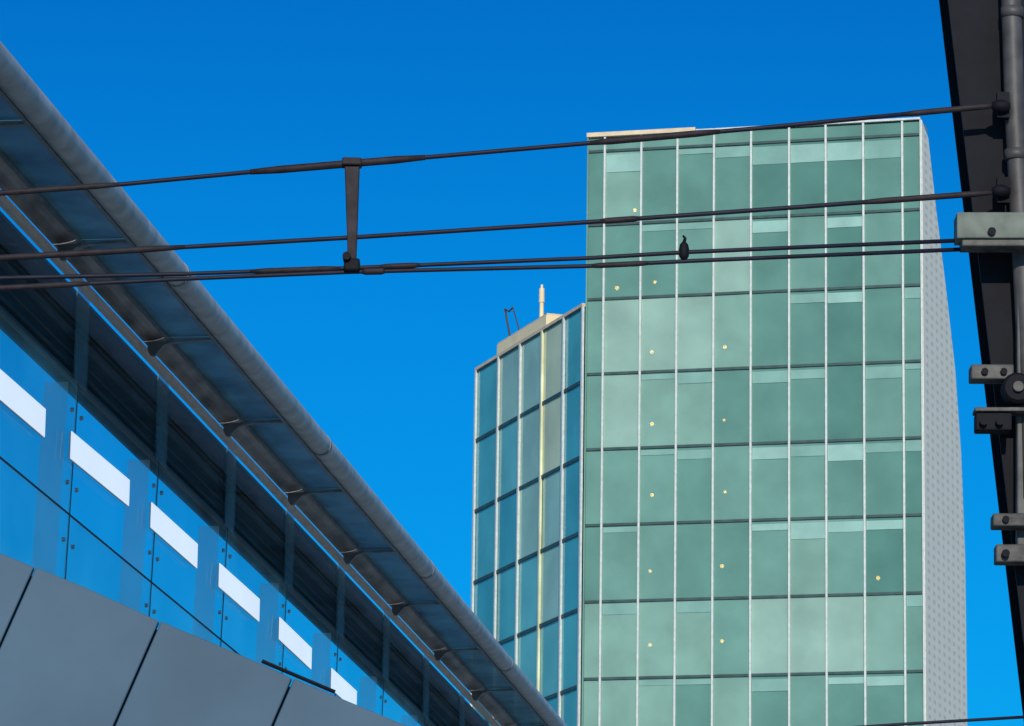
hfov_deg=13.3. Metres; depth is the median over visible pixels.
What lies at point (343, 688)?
strip light
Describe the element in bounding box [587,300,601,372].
window
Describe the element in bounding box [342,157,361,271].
hanger bar
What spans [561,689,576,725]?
window
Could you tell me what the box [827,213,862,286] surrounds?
window
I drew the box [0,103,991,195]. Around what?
overhead wire
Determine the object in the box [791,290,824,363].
window
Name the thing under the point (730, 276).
window
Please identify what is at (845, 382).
window
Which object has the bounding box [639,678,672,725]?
window
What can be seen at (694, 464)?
window
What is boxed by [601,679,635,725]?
window
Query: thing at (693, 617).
window
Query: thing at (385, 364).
sky
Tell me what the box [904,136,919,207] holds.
window
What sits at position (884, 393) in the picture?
window
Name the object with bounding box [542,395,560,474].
window
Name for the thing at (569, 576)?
window
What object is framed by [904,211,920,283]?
window
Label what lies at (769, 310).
window
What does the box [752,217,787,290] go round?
window
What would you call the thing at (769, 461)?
window
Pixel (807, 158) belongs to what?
window
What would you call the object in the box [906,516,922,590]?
window
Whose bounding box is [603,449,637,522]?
window
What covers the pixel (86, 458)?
strip light
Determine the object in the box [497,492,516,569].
window
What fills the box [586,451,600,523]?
window
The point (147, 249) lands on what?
overhead wire
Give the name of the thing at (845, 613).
window
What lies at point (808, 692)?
window
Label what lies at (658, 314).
window
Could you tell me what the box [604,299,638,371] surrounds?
window
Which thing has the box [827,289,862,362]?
window
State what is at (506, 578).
window
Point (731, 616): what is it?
window
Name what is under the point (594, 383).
window
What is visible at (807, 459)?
window
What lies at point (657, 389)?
window
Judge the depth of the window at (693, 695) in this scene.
200.24 m
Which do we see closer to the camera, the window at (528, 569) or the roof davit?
the window at (528, 569)
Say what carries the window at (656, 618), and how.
in the office tower
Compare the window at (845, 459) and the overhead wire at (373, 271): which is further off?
the window at (845, 459)
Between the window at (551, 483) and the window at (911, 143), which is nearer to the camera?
the window at (911, 143)
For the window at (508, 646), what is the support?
in the office annex
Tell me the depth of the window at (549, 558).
206.75 m
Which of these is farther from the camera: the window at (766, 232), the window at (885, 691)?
the window at (766, 232)
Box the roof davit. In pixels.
[504,307,519,335]
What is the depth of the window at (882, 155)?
203.44 m
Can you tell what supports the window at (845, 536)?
in the office tower
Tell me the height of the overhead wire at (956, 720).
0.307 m
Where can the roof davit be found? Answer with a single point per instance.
(506, 317)
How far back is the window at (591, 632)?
202.01 m
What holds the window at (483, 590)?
in the office annex
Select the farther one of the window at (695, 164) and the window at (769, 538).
the window at (695, 164)
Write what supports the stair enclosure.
on the ground
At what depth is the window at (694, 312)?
203.99 m
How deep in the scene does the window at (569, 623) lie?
203.44 m
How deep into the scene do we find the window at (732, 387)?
202.80 m
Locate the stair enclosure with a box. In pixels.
[0,553,405,725]
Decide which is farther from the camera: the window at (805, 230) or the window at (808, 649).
the window at (805, 230)
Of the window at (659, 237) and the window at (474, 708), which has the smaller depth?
the window at (659, 237)
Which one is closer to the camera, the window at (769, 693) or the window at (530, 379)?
the window at (769, 693)
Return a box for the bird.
[679,235,688,259]
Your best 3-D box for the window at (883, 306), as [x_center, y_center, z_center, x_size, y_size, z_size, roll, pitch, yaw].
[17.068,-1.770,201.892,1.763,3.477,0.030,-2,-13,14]
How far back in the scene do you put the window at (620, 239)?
205.64 m
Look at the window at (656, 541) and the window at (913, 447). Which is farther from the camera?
the window at (656, 541)
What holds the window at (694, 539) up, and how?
in the office tower
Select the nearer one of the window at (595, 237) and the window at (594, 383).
the window at (594, 383)
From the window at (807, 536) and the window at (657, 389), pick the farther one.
the window at (657, 389)
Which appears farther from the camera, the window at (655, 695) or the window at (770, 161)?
the window at (770, 161)
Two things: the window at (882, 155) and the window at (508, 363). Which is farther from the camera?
the window at (508, 363)
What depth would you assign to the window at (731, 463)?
202.01 m
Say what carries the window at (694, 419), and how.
in the office tower
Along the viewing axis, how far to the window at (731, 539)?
201.22 m
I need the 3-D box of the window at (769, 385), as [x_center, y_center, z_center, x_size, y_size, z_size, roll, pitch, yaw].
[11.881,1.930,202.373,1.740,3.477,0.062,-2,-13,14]
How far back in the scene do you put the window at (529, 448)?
211.08 m
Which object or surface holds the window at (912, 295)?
in the office tower
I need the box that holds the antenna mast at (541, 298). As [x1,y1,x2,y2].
[539,284,544,317]
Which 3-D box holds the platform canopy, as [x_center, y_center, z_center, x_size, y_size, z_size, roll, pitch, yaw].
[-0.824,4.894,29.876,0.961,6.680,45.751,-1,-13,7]
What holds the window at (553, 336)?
in the office annex
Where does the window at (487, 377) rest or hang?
in the office annex
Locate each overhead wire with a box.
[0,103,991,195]
[0,190,992,260]
[0,239,954,279]
[0,247,960,290]
[860,715,1023,725]
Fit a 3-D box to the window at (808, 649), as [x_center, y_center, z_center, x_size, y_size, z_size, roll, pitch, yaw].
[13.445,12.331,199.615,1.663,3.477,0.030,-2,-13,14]
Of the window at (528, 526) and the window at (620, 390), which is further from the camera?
the window at (528, 526)
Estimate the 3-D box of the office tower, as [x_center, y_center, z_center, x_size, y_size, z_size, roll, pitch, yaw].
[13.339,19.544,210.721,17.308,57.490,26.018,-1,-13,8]
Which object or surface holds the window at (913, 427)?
in the office tower
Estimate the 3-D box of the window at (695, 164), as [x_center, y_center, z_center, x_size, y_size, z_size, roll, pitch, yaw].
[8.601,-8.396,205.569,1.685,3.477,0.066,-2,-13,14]
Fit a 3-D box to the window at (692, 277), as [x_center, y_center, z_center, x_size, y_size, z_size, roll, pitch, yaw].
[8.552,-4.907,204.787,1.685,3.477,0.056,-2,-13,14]
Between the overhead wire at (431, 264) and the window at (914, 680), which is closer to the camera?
the overhead wire at (431, 264)
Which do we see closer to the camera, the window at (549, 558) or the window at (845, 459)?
the window at (845, 459)
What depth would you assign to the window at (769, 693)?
199.36 m
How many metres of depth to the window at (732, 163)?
205.19 m
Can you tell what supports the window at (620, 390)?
in the office tower
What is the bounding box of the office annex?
[469,303,585,725]
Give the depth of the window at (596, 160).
206.75 m
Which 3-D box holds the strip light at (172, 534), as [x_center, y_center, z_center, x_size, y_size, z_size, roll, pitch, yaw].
[-1.808,0.925,23.531,0.014,0.135,1.225,-1,-13,7]
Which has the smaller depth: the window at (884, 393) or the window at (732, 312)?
the window at (884, 393)
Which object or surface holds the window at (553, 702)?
in the office annex
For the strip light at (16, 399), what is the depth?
20.16 m
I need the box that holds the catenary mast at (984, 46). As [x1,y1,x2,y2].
[939,0,1023,720]
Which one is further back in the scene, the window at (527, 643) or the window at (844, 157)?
the window at (527, 643)
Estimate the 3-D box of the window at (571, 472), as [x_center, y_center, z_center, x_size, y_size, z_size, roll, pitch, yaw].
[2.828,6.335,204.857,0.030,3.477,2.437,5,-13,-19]
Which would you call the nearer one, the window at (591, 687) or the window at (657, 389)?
the window at (591, 687)
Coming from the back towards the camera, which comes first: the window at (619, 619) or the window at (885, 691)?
the window at (619, 619)
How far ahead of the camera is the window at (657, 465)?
202.85 m
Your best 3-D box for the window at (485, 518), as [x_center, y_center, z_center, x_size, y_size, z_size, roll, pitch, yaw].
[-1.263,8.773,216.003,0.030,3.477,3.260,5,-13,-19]
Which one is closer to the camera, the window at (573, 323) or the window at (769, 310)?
the window at (769, 310)
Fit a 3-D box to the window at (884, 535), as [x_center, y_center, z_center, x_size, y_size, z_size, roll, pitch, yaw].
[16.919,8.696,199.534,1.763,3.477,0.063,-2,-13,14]
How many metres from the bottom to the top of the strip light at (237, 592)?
0.138 m
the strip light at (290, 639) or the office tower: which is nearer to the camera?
the strip light at (290, 639)
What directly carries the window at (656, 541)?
in the office tower
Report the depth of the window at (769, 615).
200.05 m
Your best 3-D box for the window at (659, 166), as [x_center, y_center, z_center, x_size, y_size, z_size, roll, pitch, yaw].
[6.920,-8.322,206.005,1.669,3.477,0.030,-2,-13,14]
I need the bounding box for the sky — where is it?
[0,0,1023,725]
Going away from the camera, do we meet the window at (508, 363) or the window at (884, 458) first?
the window at (884, 458)
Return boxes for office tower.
[581,117,966,725]
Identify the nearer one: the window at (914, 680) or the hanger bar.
the hanger bar
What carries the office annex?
on the ground
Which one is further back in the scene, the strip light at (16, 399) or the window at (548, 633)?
the window at (548, 633)
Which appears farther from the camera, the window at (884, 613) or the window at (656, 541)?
the window at (656, 541)
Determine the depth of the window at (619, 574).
202.50 m
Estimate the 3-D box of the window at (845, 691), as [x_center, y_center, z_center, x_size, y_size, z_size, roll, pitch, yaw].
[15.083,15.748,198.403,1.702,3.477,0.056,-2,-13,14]
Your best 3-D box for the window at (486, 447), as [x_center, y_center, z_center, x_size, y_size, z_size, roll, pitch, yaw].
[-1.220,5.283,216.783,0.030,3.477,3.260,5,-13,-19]
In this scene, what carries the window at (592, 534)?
in the office tower
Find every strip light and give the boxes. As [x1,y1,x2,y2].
[0,369,45,436]
[68,431,129,505]
[149,502,197,567]
[217,563,259,621]
[277,617,311,668]
[329,668,356,704]
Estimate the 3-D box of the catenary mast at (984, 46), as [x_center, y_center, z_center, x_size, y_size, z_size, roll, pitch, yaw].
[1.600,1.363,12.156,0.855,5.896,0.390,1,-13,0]
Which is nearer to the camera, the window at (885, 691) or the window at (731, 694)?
the window at (885, 691)
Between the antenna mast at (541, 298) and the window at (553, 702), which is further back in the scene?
the antenna mast at (541, 298)
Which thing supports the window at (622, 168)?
in the office tower
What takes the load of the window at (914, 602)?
in the office tower
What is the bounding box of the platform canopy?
[0,41,566,725]
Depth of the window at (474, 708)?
214.67 m
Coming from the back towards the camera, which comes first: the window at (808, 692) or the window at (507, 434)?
the window at (507, 434)
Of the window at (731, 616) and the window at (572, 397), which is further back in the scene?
the window at (572, 397)
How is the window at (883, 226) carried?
in the office tower
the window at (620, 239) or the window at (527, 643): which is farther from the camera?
the window at (527, 643)
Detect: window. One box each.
[472,700,491,719]
[474,575,493,634]
[475,503,494,579]
[476,432,495,508]
[477,361,496,437]
[496,565,515,641]
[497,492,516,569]
[498,419,517,496]
[499,347,518,424]
[501,639,514,660]
[518,555,537,632]
[518,629,536,686]
[519,481,538,558]
[520,407,539,485]
[521,334,540,412]
[540,545,558,623]
[540,620,558,696]
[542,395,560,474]
[542,470,559,547]
[543,322,561,400]
[546,696,557,713]
[561,612,577,690]
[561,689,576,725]
[562,536,578,613]
[563,460,578,537]
[564,385,579,462]
[565,310,580,388]
[584,603,599,677]
[584,680,598,725]
[585,526,599,600]
[586,375,601,447]
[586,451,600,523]
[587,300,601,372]
[588,226,602,297]
[589,152,603,219]
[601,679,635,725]
[602,525,636,599]
[602,602,636,676]
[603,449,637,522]
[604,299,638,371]
[604,374,638,447]
[605,224,639,296]
[606,151,639,221]
[639,601,673,675]
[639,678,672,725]
[640,448,674,521]
[640,524,673,598]
[641,297,675,370]
[641,372,674,445]
[642,149,675,220]
[642,223,675,295]
[676,600,710,674]
[676,677,710,725]
[677,371,711,444]
[677,446,711,520]
[677,523,710,597]
[678,221,712,293]
[678,296,711,368]
[679,147,712,218]
[713,677,748,725]
[714,369,749,442]
[714,445,748,519]
[714,522,748,596]
[714,599,748,673]
[715,145,749,217]
[715,219,749,291]
[715,294,749,367]
[752,143,787,215]
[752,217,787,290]
[752,292,787,365]
[752,368,787,441]
[752,444,787,518]
[752,520,787,595]
[752,598,787,673]
[752,676,787,725]
[791,141,824,213]
[791,215,824,288]
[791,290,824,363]
[791,366,824,440]
[791,442,824,516]
[791,519,824,594]
[791,597,825,672]
[791,675,825,725]
[827,139,861,211]
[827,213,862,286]
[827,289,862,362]
[828,365,862,438]
[828,441,862,515]
[828,518,863,593]
[828,596,863,671]
[828,674,863,725]
[865,137,900,209]
[865,212,901,285]
[865,287,901,360]
[865,363,902,437]
[866,439,902,514]
[866,517,903,592]
[866,594,903,670]
[867,673,903,724]
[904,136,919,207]
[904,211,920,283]
[904,286,920,359]
[905,362,921,435]
[905,439,921,513]
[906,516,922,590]
[906,594,922,669]
[907,672,923,725]
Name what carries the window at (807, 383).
in the office tower

